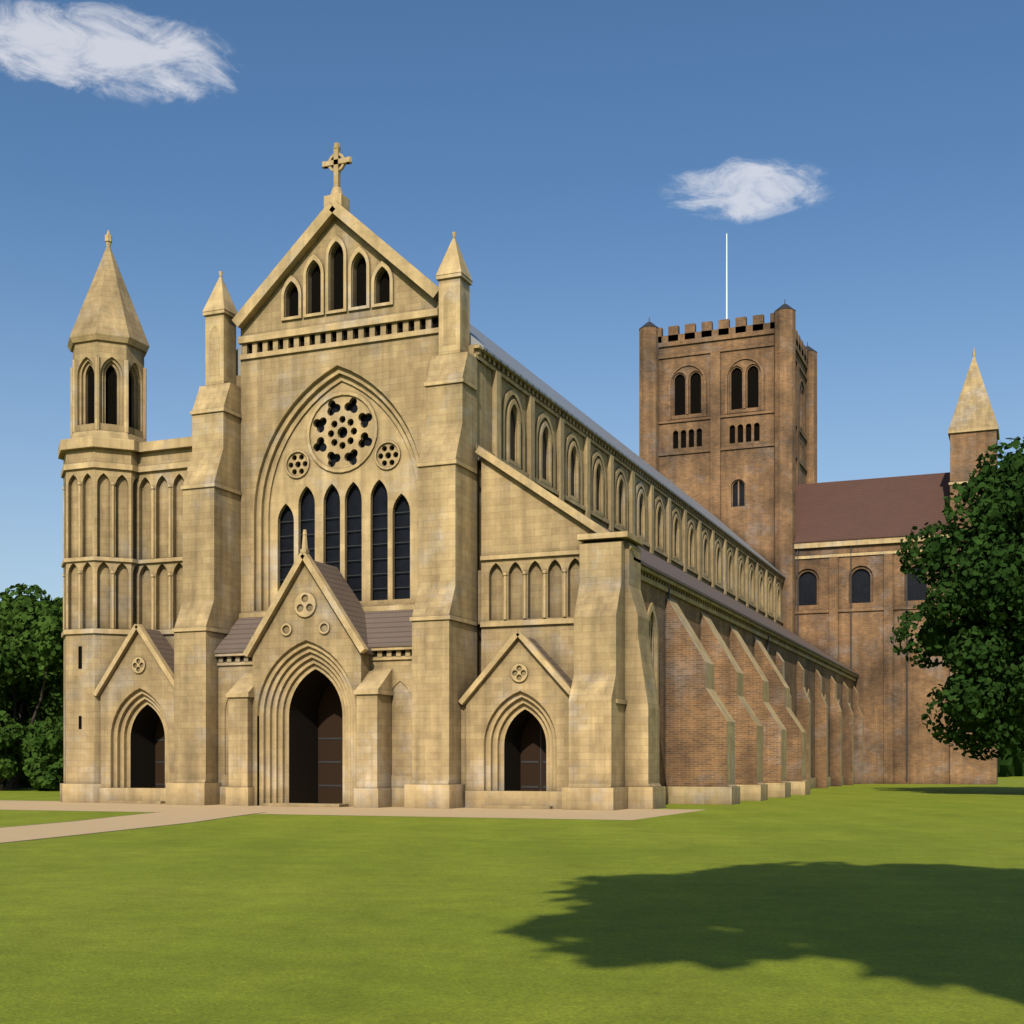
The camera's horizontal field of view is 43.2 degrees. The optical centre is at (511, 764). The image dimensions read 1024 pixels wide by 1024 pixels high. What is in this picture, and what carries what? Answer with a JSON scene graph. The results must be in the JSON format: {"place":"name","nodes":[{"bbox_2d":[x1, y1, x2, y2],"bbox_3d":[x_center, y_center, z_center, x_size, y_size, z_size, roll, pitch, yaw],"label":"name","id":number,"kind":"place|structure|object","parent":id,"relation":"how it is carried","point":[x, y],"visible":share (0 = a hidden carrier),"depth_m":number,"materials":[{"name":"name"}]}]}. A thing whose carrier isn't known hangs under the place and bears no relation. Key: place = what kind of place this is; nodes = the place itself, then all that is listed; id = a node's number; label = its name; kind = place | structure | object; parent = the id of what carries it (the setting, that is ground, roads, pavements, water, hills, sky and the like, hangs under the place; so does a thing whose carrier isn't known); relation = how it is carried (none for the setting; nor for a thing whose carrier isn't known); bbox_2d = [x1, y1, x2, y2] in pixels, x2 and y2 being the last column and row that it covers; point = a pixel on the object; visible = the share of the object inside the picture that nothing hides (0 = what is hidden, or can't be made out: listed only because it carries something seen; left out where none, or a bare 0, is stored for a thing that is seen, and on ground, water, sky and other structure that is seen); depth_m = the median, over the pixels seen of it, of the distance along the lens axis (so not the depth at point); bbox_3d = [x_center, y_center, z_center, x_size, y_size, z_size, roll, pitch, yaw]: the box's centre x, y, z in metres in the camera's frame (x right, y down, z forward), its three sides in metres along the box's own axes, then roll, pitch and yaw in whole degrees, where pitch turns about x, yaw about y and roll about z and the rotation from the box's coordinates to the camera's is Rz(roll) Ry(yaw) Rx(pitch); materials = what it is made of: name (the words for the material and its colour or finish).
{"place":"outdoors","nodes":[
{"label":"outdoors","id":0,"kind":"place"},
{"bbox_2d":[0,776,1023,1023],"bbox_3d":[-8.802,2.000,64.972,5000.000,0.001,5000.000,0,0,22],"label":"ground","id":1,"kind":"structure","parent":0,"point":[874,904],"depth_m":17.05,"materials":[{"name":"green plant"}]},
{"bbox_2d":[2,772,32,787],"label":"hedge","id":2,"kind":"object","parent":1,"relation":"on","point":[24,781],"visible":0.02,"depth_m":113.01,"materials":[{"name":"green plant"}]},
{"bbox_2d":[0,710,58,790],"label":"bush","id":3,"kind":"object","parent":1,"relation":"on","point":[16,741],"visible":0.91,"depth_m":98.67,"materials":[{"name":"green plant"}]},
{"bbox_2d":[0,583,63,788],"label":"tree","id":4,"kind":"object","parent":1,"relation":"on","point":[31,663],"visible":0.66,"depth_m":103.52,"materials":[{"name":"green plant"}]},
{"bbox_2d":[21,730,63,790],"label":"bush","id":5,"kind":"object","parent":1,"relation":"on","point":[43,768],"visible":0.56,"depth_m":97.62,"materials":[{"name":"green plant"}]},
{"bbox_2d":[0,800,702,842],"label":"paths","id":6,"kind":"structure","parent":1,"relation":"on","point":[163,815],"depth_m":53.09,"materials":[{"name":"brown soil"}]},
{"bbox_2d":[58,142,999,809],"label":"cathedral","id":7,"kind":"structure","parent":1,"relation":"on","point":[384,526],"depth_m":66.09,"materials":[{"name":"stone"}]},
{"bbox_2d":[889,436,1023,760],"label":"tree","id":8,"kind":"object","parent":1,"relation":"on","point":[982,600],"visible":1,"depth_m":82.54,"materials":[{"name":"green plant"}]},
{"bbox_2d":[998,734,1023,776],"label":"hedge","id":9,"kind":"object","parent":1,"relation":"on","point":[1012,766],"visible":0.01,"depth_m":219.90,"materials":[{"name":"green plant"}]},
{"bbox_2d":[0,0,1023,600],"label":"sky","id":10,"kind":"structure","parent":0,"point":[591,164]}
]}

